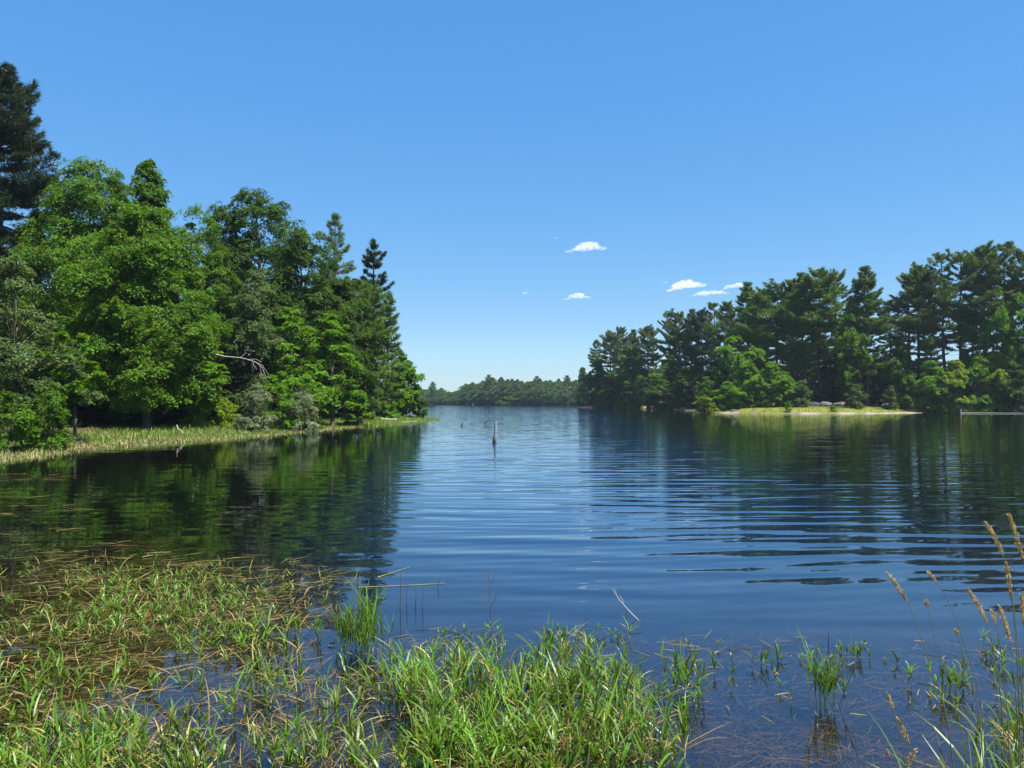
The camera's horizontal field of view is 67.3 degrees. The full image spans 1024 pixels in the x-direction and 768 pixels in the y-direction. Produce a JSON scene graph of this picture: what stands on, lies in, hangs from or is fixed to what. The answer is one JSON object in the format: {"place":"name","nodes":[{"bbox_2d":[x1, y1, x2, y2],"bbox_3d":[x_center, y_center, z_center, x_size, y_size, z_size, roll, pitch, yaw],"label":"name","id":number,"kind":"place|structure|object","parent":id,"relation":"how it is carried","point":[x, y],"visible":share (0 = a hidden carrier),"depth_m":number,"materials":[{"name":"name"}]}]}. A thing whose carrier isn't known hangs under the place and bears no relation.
{"place":"outdoors","nodes":[
{"label":"outdoors","id":0,"kind":"place"},
{"bbox_2d":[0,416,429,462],"bbox_3d":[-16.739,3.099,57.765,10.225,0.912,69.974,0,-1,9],"label":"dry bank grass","id":1,"kind":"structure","parent":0,"point":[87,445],"depth_m":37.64,"materials":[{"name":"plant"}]},
{"bbox_2d":[0,404,1023,575],"bbox_3d":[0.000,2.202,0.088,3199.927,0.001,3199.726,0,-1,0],"label":"water","id":2,"kind":"structure","parent":0,"point":[546,486],"depth_m":18.11,"materials":[{"name":"blue liquid"}]},
{"bbox_2d":[0,455,1021,767],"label":"floating straw","id":3,"kind":"object","parent":2,"relation":"on","point":[152,657],"visible":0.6,"depth_m":6.93,"materials":[{"name":"plant"}]},
{"bbox_2d":[0,550,1023,767],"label":"submerged weed","id":4,"kind":"object","parent":2,"relation":"in","point":[837,753],"visible":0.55,"depth_m":5.90,"materials":[{"name":"plant"}]},
{"bbox_2d":[0,562,1023,767],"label":"withered leaves","id":5,"kind":"object","parent":2,"relation":"on","point":[366,760],"visible":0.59,"depth_m":5.12,"materials":[{"name":"plant"}]},
{"bbox_2d":[0,395,1023,767],"bbox_3d":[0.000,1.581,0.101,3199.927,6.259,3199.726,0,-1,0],"label":"ground","id":6,"kind":"structure","parent":0,"point":[852,599],"depth_m":7.97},
{"bbox_2d":[0,390,45,451],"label":"shrub","id":7,"kind":"object","parent":6,"relation":"on","point":[22,422],"visible":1,"depth_m":31.57,"materials":[{"name":"green plant"}]},
{"bbox_2d":[0,60,78,378],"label":"pine tree","id":8,"kind":"object","parent":6,"relation":"on","point":[20,141],"visible":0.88,"depth_m":54.73,"materials":[{"name":"green plant"}]},
{"bbox_2d":[17,382,75,450],"bbox_3d":[-20.183,1.530,33.306,2.606,3.253,1.898,-1,-1,34],"label":"shrub","id":9,"kind":"object","parent":6,"relation":"on","point":[53,404],"visible":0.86,"depth_m":33.05,"materials":[{"name":"green plant"}]},
{"bbox_2d":[0,349,97,422],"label":"broadleaf tree","id":10,"kind":"object","parent":6,"relation":"on","point":[56,381],"visible":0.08,"depth_m":46.00,"materials":[{"name":"green plant"}]},
{"bbox_2d":[0,253,108,433],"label":"broadleaf tree","id":11,"kind":"object","parent":6,"relation":"on","point":[14,346],"visible":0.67,"depth_m":36.45,"materials":[{"name":"green plant"}]},
{"bbox_2d":[11,361,125,421],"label":"broadleaf tree","id":12,"kind":"object","parent":6,"relation":"on","point":[99,412],"visible":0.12,"depth_m":48.34,"materials":[{"name":"green plant"}]},
{"bbox_2d":[36,330,108,442],"bbox_3d":[-21.209,0.235,37.230,3.025,5.662,2.455,1,-1,-25],"label":"locust tree","id":13,"kind":"object","parent":6,"relation":"on","point":[75,388],"visible":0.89,"depth_m":36.96,"materials":[{"name":"green plant"}]},
{"bbox_2d":[0,156,160,364],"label":"broadleaf tree","id":14,"kind":"object","parent":6,"relation":"on","point":[72,237],"visible":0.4,"depth_m":53.31,"materials":[{"name":"green plant"}]},
{"bbox_2d":[78,365,187,422],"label":"broadleaf tree","id":15,"kind":"object","parent":6,"relation":"on","point":[140,416],"visible":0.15,"depth_m":50.99,"materials":[{"name":"green plant"}]},
{"bbox_2d":[43,201,234,426],"bbox_3d":[-22.779,-4.205,47.425,9.969,14.264,11.123,0,-1,0],"label":"broadleaf tree","id":16,"kind":"object","parent":6,"relation":"on","point":[125,311],"visible":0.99,"depth_m":46.16,"materials":[{"name":"green plant"}]},
{"bbox_2d":[119,158,182,315],"bbox_3d":[-27.940,-7.358,59.788,4.814,20.319,4.595,0,-1,0],"label":"broadleaf tree","id":17,"kind":"object","parent":6,"relation":"on","point":[150,187],"visible":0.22,"depth_m":59.32,"materials":[{"name":"green plant"}]},
{"bbox_2d":[155,203,247,388],"bbox_3d":[-24.902,-5.556,59.776,8.719,17.069,7.665,1,-1,-35],"label":"broadleaf tree","id":18,"kind":"object","parent":6,"relation":"on","point":[210,262],"visible":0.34,"depth_m":60.20,"materials":[{"name":"green plant"}]},
{"bbox_2d":[175,349,230,427],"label":"locust tree","id":19,"kind":"object","parent":6,"relation":"on","point":[221,379],"visible":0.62,"depth_m":48.97,"materials":[{"name":"green plant"}]},
{"bbox_2d":[168,359,253,422],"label":"broadleaf tree","id":20,"kind":"object","parent":6,"relation":"on","point":[228,382],"visible":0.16,"depth_m":56.23,"materials":[{"name":"green plant"}]},
{"bbox_2d":[0,414,439,462],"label":"bank grass","id":21,"kind":"structure","parent":6,"relation":"on","point":[216,432],"depth_m":44.39,"materials":[{"name":"green plant"}]},
{"bbox_2d":[200,396,240,426],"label":"shrub","id":22,"kind":"object","parent":6,"relation":"on","point":[229,407],"visible":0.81,"depth_m":51.03,"materials":[{"name":"green plant"}]},
{"bbox_2d":[198,201,251,393],"bbox_3d":[-24.320,-6.157,64.623,6.276,18.468,6.171,-1,-2,42],"label":"broadleaf tree","id":23,"kind":"object","parent":6,"relation":"on","point":[215,207],"visible":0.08,"depth_m":64.37,"materials":[{"name":"green plant"}]},
{"bbox_2d":[215,271,290,412],"bbox_3d":[-19.593,-2.567,57.498,5.470,11.529,6.083,0,-1,0],"label":"broadleaf tree","id":24,"kind":"object","parent":6,"relation":"on","point":[251,377],"visible":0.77,"depth_m":56.97,"materials":[{"name":"green plant"}]},
{"bbox_2d":[232,382,277,432],"bbox_3d":[-16.733,1.646,49.951,2.491,3.529,2.851,1,-2,-38],"label":"willow shrub","id":25,"kind":"object","parent":6,"relation":"on","point":[256,417],"visible":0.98,"depth_m":49.65,"materials":[{"name":"green plant"}]},
{"bbox_2d":[200,186,338,418],"bbox_3d":[-20.487,-6.720,64.783,10.811,19.860,10.789,1,-1,-35],"label":"broadleaf tree","id":26,"kind":"object","parent":6,"relation":"on","point":[274,212],"visible":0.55,"depth_m":63.26,"materials":[{"name":"green plant"}]},
{"bbox_2d":[261,382,304,430],"bbox_3d":[-15.948,1.649,53.341,2.826,3.691,2.935,-1,-1,31],"label":"shrub","id":27,"kind":"object","parent":6,"relation":"on","point":[276,390],"visible":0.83,"depth_m":53.18,"materials":[{"name":"green plant"}]},
{"bbox_2d":[262,306,322,419],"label":"locust tree","id":28,"kind":"object","parent":6,"relation":"on","point":[292,323],"visible":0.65,"depth_m":58.80,"materials":[{"name":"green plant"}]},
{"bbox_2d":[280,390,320,431],"bbox_3d":[-14.778,2.021,54.053,3.008,3.152,3.109,0,-1,0],"label":"willow shrub","id":29,"kind":"object","parent":6,"relation":"on","point":[312,424],"visible":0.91,"depth_m":53.70,"materials":[{"name":"green plant"}]},
{"bbox_2d":[260,363,342,426],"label":"locust tree","id":30,"kind":"object","parent":6,"relation":"on","point":[319,394],"visible":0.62,"depth_m":55.80,"materials":[{"name":"green plant"}]},
{"bbox_2d":[262,236,345,407],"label":"broadleaf tree","id":31,"kind":"object","parent":6,"relation":"on","point":[317,298],"visible":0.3,"depth_m":65.30,"materials":[{"name":"green plant"}]},
{"bbox_2d":[302,313,363,426],"bbox_3d":[-14.677,-1.045,61.930,4.962,9.488,5.148,1,-1,-30],"label":"locust tree","id":32,"kind":"object","parent":6,"relation":"on","point":[332,344],"visible":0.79,"depth_m":61.94,"materials":[{"name":"green plant"}]},
{"bbox_2d":[294,262,377,417],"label":"broadleaf tree","id":33,"kind":"object","parent":6,"relation":"on","point":[339,287],"visible":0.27,"depth_m":69.42,"materials":[{"name":"green plant"}]},
{"bbox_2d":[316,212,358,416],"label":"pine tree","id":34,"kind":"object","parent":6,"relation":"on","point":[347,267],"visible":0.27,"depth_m":74.22,"materials":[{"name":"green plant"}]},
{"bbox_2d":[0,550,689,767],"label":"dry marsh grass","id":35,"kind":"structure","parent":6,"relation":"on","point":[170,721],"depth_m":5.67,"materials":[{"name":"plant"}]},
{"bbox_2d":[328,278,383,413],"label":"broadleaf tree","id":36,"kind":"object","parent":6,"relation":"on","point":[376,406],"visible":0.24,"depth_m":71.52,"materials":[{"name":"green plant"}]},
{"bbox_2d":[339,385,374,425],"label":"locust bush","id":37,"kind":"object","parent":6,"relation":"on","point":[361,402],"visible":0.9,"depth_m":63.46,"materials":[{"name":"green plant"}]},
{"bbox_2d":[329,571,399,670],"bbox_3d":[-1.331,2.059,6.785,0.642,0.873,0.737,1,-2,-38],"label":"grass tuft","id":38,"kind":"object","parent":6,"relation":"on","point":[349,626],"visible":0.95,"depth_m":6.71,"materials":[{"name":"plant"}]},
{"bbox_2d":[339,279,393,418],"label":"pine tree","id":39,"kind":"object","parent":6,"relation":"on","point":[367,288],"visible":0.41,"depth_m":73.28,"materials":[{"name":"green plant"}]},
{"bbox_2d":[358,238,395,413],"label":"pine tree","id":40,"kind":"object","parent":6,"relation":"on","point":[371,256],"visible":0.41,"depth_m":76.79,"materials":[{"name":"green plant"}]},
{"bbox_2d":[370,289,408,417],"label":"pine tree","id":41,"kind":"object","parent":6,"relation":"on","point":[394,344],"visible":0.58,"depth_m":80.04,"materials":[{"name":"green plant"}]},
{"bbox_2d":[375,386,405,418],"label":"shrub","id":42,"kind":"object","parent":6,"relation":"on","point":[389,412],"visible":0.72,"depth_m":79.69,"materials":[{"name":"green plant"}]},
{"bbox_2d":[377,355,425,416],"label":"sapling tree","id":43,"kind":"object","parent":6,"relation":"on","point":[410,392],"visible":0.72,"depth_m":84.82,"materials":[{"name":"green plant"}]},
{"bbox_2d":[374,377,631,404],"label":"wood","id":44,"kind":"object","parent":6,"relation":"on","point":[549,392],"visible":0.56,"depth_m":334.75,"materials":[{"name":"green plant"}]},
{"bbox_2d":[580,360,613,406],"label":"broadleaf tree","id":45,"kind":"object","parent":6,"relation":"on","point":[591,380],"visible":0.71,"depth_m":214.43,"materials":[{"name":"green plant"}]},
{"bbox_2d":[594,330,625,382],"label":"pine tree","id":46,"kind":"object","parent":6,"relation":"on","point":[607,338],"visible":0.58,"depth_m":210.96,"materials":[{"name":"green plant"}]},
{"bbox_2d":[605,326,633,393],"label":"pine tree","id":47,"kind":"object","parent":6,"relation":"on","point":[620,347],"visible":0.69,"depth_m":203.96,"materials":[{"name":"green plant"}]},
{"bbox_2d":[608,345,650,408],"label":"broadleaf tree","id":48,"kind":"object","parent":6,"relation":"on","point":[635,400],"visible":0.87,"depth_m":199.15,"materials":[{"name":"green plant"}]},
{"bbox_2d":[628,323,664,408],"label":"pine tree","id":49,"kind":"object","parent":6,"relation":"on","point":[645,344],"visible":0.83,"depth_m":195.49,"materials":[{"name":"green plant"}]},
{"bbox_2d":[642,379,674,409],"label":"broadleaf tree","id":50,"kind":"object","parent":6,"relation":"on","point":[657,390],"visible":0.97,"depth_m":176.86,"materials":[{"name":"green plant"}]},
{"bbox_2d":[646,308,683,395],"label":"pine tree","id":51,"kind":"object","parent":6,"relation":"on","point":[668,323],"visible":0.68,"depth_m":188.93,"materials":[{"name":"green plant"}]},
{"bbox_2d":[648,353,686,406],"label":"broadleaf tree","id":52,"kind":"object","parent":6,"relation":"on","point":[670,363],"visible":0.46,"depth_m":184.56,"materials":[{"name":"green plant"}]},
{"bbox_2d":[660,310,692,400],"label":"pine tree","id":53,"kind":"object","parent":6,"relation":"on","point":[678,317],"visible":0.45,"depth_m":187.53,"materials":[{"name":"green plant"}]},
{"bbox_2d":[660,637,708,706],"bbox_3d":[1.329,2.174,5.827,0.363,0.554,0.503,0,-1,0],"label":"grass tuft","id":54,"kind":"object","parent":6,"relation":"on","point":[684,666],"visible":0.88,"depth_m":5.83,"materials":[{"name":"green plant"}]},
{"bbox_2d":[666,366,703,409],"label":"broadleaf tree","id":55,"kind":"object","parent":6,"relation":"on","point":[687,380],"visible":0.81,"depth_m":169.59,"materials":[{"name":"green plant"}]},
{"bbox_2d":[675,309,704,396],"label":"pine tree","id":56,"kind":"object","parent":6,"relation":"on","point":[688,336],"visible":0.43,"depth_m":183.54,"materials":[{"name":"green plant"}]},
{"bbox_2d":[679,307,720,374],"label":"pine tree","id":57,"kind":"object","parent":6,"relation":"on","point":[701,313],"visible":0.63,"depth_m":179.54,"materials":[{"name":"green plant"}]},
{"bbox_2d":[689,360,732,406],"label":"broadleaf tree","id":58,"kind":"object","parent":6,"relation":"on","point":[710,367],"visible":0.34,"depth_m":157.55,"materials":[{"name":"green plant"}]},
{"bbox_2d":[695,302,730,405],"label":"pine tree","id":59,"kind":"object","parent":6,"relation":"on","point":[706,329],"visible":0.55,"depth_m":172.02,"materials":[{"name":"green plant"}]},
{"bbox_2d":[707,300,746,372],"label":"pine tree","id":60,"kind":"object","parent":6,"relation":"on","point":[727,318],"visible":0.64,"depth_m":165.12,"materials":[{"name":"green plant"}]},
{"bbox_2d":[708,381,746,409],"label":"birch tree","id":61,"kind":"object","parent":6,"relation":"on","point":[720,397],"visible":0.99,"depth_m":131.44,"materials":[{"name":"green plant"}]},
{"bbox_2d":[711,335,765,400],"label":"locust tree","id":62,"kind":"object","parent":6,"relation":"on","point":[729,357],"visible":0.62,"depth_m":143.31,"materials":[{"name":"green plant"}]},
{"bbox_2d":[725,281,774,404],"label":"pine tree","id":63,"kind":"object","parent":6,"relation":"on","point":[747,291],"visible":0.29,"depth_m":155.28,"materials":[{"name":"green plant"}]},
{"bbox_2d":[731,361,769,406],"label":"tree","id":64,"kind":"object","parent":6,"relation":"on","point":[743,375],"visible":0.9,"depth_m":133.10,"materials":[{"name":"green plant"}]},
{"bbox_2d":[735,286,789,398],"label":"pine tree","id":65,"kind":"object","parent":6,"relation":"on","point":[755,300],"visible":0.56,"depth_m":149.07,"materials":[{"name":"green plant"}]},
{"bbox_2d":[740,278,793,402],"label":"pine tree","id":66,"kind":"object","parent":6,"relation":"on","point":[777,286],"visible":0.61,"depth_m":146.87,"materials":[{"name":"green plant"}]},
{"bbox_2d":[752,361,794,406],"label":"tree","id":67,"kind":"object","parent":6,"relation":"on","point":[769,370],"visible":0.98,"depth_m":131.93,"materials":[{"name":"green plant"}]},
{"bbox_2d":[772,371,798,405],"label":"tree","id":68,"kind":"object","parent":6,"relation":"on","point":[785,395],"visible":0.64,"depth_m":132.02,"materials":[{"name":"green plant"}]},
{"bbox_2d":[767,277,812,399],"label":"pine tree","id":69,"kind":"object","parent":6,"relation":"on","point":[788,298],"visible":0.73,"depth_m":144.63,"materials":[{"name":"green plant"}]},
{"bbox_2d":[778,350,821,400],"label":"broadleaf tree","id":70,"kind":"object","parent":6,"relation":"on","point":[809,377],"visible":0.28,"depth_m":157.26,"materials":[{"name":"green plant"}]},
{"bbox_2d":[787,380,812,406],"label":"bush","id":71,"kind":"object","parent":6,"relation":"on","point":[803,401],"visible":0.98,"depth_m":131.47,"materials":[{"name":"green plant"}]},
{"bbox_2d":[778,271,826,398],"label":"pine tree","id":72,"kind":"object","parent":6,"relation":"on","point":[801,357],"visible":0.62,"depth_m":143.91,"materials":[{"name":"green plant"}]},
{"bbox_2d":[692,404,923,412],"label":"lawn grass","id":73,"kind":"structure","parent":6,"relation":"on","point":[770,409],"depth_m":129.61,"materials":[{"name":"green plant"}]},
{"bbox_2d":[785,267,856,402],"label":"pine tree","id":74,"kind":"object","parent":6,"relation":"on","point":[815,287],"visible":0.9,"depth_m":140.65,"materials":[{"name":"green plant"}]},
{"bbox_2d":[797,627,858,719],"bbox_3d":[2.252,2.099,5.565,0.442,0.667,0.424,0,-1,0],"label":"grass tuft","id":75,"kind":"object","parent":6,"relation":"on","point":[828,679],"visible":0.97,"depth_m":5.53,"materials":[{"name":"green plant"}]},
{"bbox_2d":[811,268,863,402],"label":"pine tree","id":76,"kind":"object","parent":6,"relation":"on","point":[843,287],"visible":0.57,"depth_m":140.88,"materials":[{"name":"green plant"}]},
{"bbox_2d":[829,314,873,403],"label":"broadleaf tree","id":77,"kind":"object","parent":6,"relation":"on","point":[852,338],"visible":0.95,"depth_m":136.16,"materials":[{"name":"green plant"}]},
{"bbox_2d":[843,384,869,408],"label":"sapling tree","id":78,"kind":"object","parent":6,"relation":"on","point":[857,394],"visible":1,"depth_m":130.70,"materials":[{"name":"green plant"}]},
{"bbox_2d":[837,265,899,405],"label":"pine tree","id":79,"kind":"object","parent":6,"relation":"on","point":[868,325],"visible":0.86,"depth_m":139.06,"materials":[{"name":"green plant"}]},
{"bbox_2d":[852,361,896,406],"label":"broadleaf tree","id":80,"kind":"object","parent":6,"relation":"on","point":[874,398],"visible":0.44,"depth_m":143.13,"materials":[{"name":"green plant"}]},
{"bbox_2d":[877,297,910,366],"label":"pine tree","id":81,"kind":"object","parent":6,"relation":"on","point":[896,331],"visible":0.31,"depth_m":164.42,"materials":[{"name":"green plant"}]},
{"bbox_2d":[880,338,921,408],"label":"broadleaf tree","id":82,"kind":"object","parent":6,"relation":"on","point":[903,368],"visible":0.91,"depth_m":138.07,"materials":[{"name":"green plant"}]},
{"bbox_2d":[877,274,939,401],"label":"pine tree","id":83,"kind":"object","parent":6,"relation":"on","point":[894,308],"visible":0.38,"depth_m":142.88,"materials":[{"name":"green plant"}]},
{"bbox_2d":[888,261,950,407],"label":"pine tree","id":84,"kind":"object","parent":6,"relation":"on","point":[910,282],"visible":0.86,"depth_m":138.98,"materials":[{"name":"green plant"}]},
{"bbox_2d":[913,300,948,369],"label":"pine tree","id":85,"kind":"object","parent":6,"relation":"on","point":[935,351],"visible":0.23,"depth_m":168.93,"materials":[{"name":"green plant"}]},
{"bbox_2d":[913,360,951,412],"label":"tall shrub","id":86,"kind":"object","parent":6,"relation":"on","point":[931,380],"visible":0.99,"depth_m":132.18,"materials":[{"name":"green plant"}]},
{"bbox_2d":[847,709,1023,767],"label":"grass","id":87,"kind":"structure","parent":6,"relation":"on","point":[1014,762],"depth_m":3.76,"materials":[{"name":"green plant"}]},
{"bbox_2d":[910,252,975,402],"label":"pine tree","id":88,"kind":"object","parent":6,"relation":"on","point":[942,293],"visible":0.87,"depth_m":137.18,"materials":[{"name":"green plant"}]},
{"bbox_2d":[924,649,966,702],"bbox_3d":[3.311,2.213,5.846,0.277,0.434,0.383,0,-1,21],"label":"grass tuft","id":89,"kind":"object","parent":6,"relation":"on","point":[950,678],"visible":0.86,"depth_m":5.79,"materials":[{"name":"green plant"}]},
{"bbox_2d":[886,571,1006,767],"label":"seed head stalk","id":90,"kind":"object","parent":6,"relation":"on","point":[895,583],"visible":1,"depth_m":3.28,"materials":[{"name":"plant"}]},
{"bbox_2d":[937,359,973,412],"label":"tall shrub","id":91,"kind":"object","parent":6,"relation":"on","point":[959,371],"visible":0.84,"depth_m":131.05,"materials":[{"name":"green plant"}]},
{"bbox_2d":[921,249,997,395],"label":"pine tree","id":92,"kind":"object","parent":6,"relation":"on","point":[964,270],"visible":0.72,"depth_m":137.30,"materials":[{"name":"green plant"}]},
{"bbox_2d":[954,354,995,412],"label":"tall shrub","id":93,"kind":"object","parent":6,"relation":"on","point":[976,376],"visible":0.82,"depth_m":130.97,"materials":[{"name":"green plant"}]},
{"bbox_2d":[939,239,1022,393],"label":"pine tree","id":94,"kind":"object","parent":6,"relation":"on","point":[979,260],"visible":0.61,"depth_m":136.03,"materials":[{"name":"green plant"}]},
{"bbox_2d":[967,240,1023,330],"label":"pine tree","id":95,"kind":"object","parent":6,"relation":"on","point":[1005,247],"visible":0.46,"depth_m":134.30,"materials":[{"name":"green plant"}]},
{"bbox_2d":[978,351,1017,412],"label":"tall shrub","id":96,"kind":"object","parent":6,"relation":"on","point":[1000,374],"visible":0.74,"depth_m":130.86,"materials":[{"name":"green plant"}]},
{"bbox_2d":[978,285,1021,402],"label":"broadleaf tree","id":97,"kind":"object","parent":6,"relation":"on","point":[996,323],"visible":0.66,"depth_m":131.96,"materials":[{"name":"green plant"}]},
{"bbox_2d":[984,521,1023,757],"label":"seed head stalk","id":98,"kind":"object","parent":6,"relation":"on","point":[996,540],"visible":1,"depth_m":2.88,"materials":[{"name":"plant"}]},
{"bbox_2d":[991,364,1023,412],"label":"bush","id":99,"kind":"object","parent":6,"relation":"on","point":[1017,370],"visible":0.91,"depth_m":128.97,"materials":[{"name":"green plant"}]},
{"bbox_2d":[998,248,1023,340],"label":"pine tree","id":100,"kind":"object","parent":6,"relation":"on","point":[1010,273],"visible":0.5,"depth_m":133.66,"materials":[{"name":"green plant"}]},
{"bbox_2d":[1000,291,1023,404],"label":"broadleaf tree","id":101,"kind":"object","parent":6,"relation":"on","point":[1018,297],"visible":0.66,"depth_m":130.40,"materials":[{"name":"green plant"}]},
{"bbox_2d":[0,552,1023,767],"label":"marsh grass","id":102,"kind":"structure","parent":0,"point":[459,728],"depth_m":5.12,"materials":[{"name":"green plant"}]},
{"bbox_2d":[0,0,1023,392],"label":"sky","id":103,"kind":"structure","parent":0,"point":[536,180],"materials":[{"name":"blue"}]},
{"bbox_2d":[810,360,852,403],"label":"broadleaf tree","id":104,"kind":"object","parent":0,"point":[829,378],"visible":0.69,"depth_m":141.02,"materials":[{"name":"green plant"}]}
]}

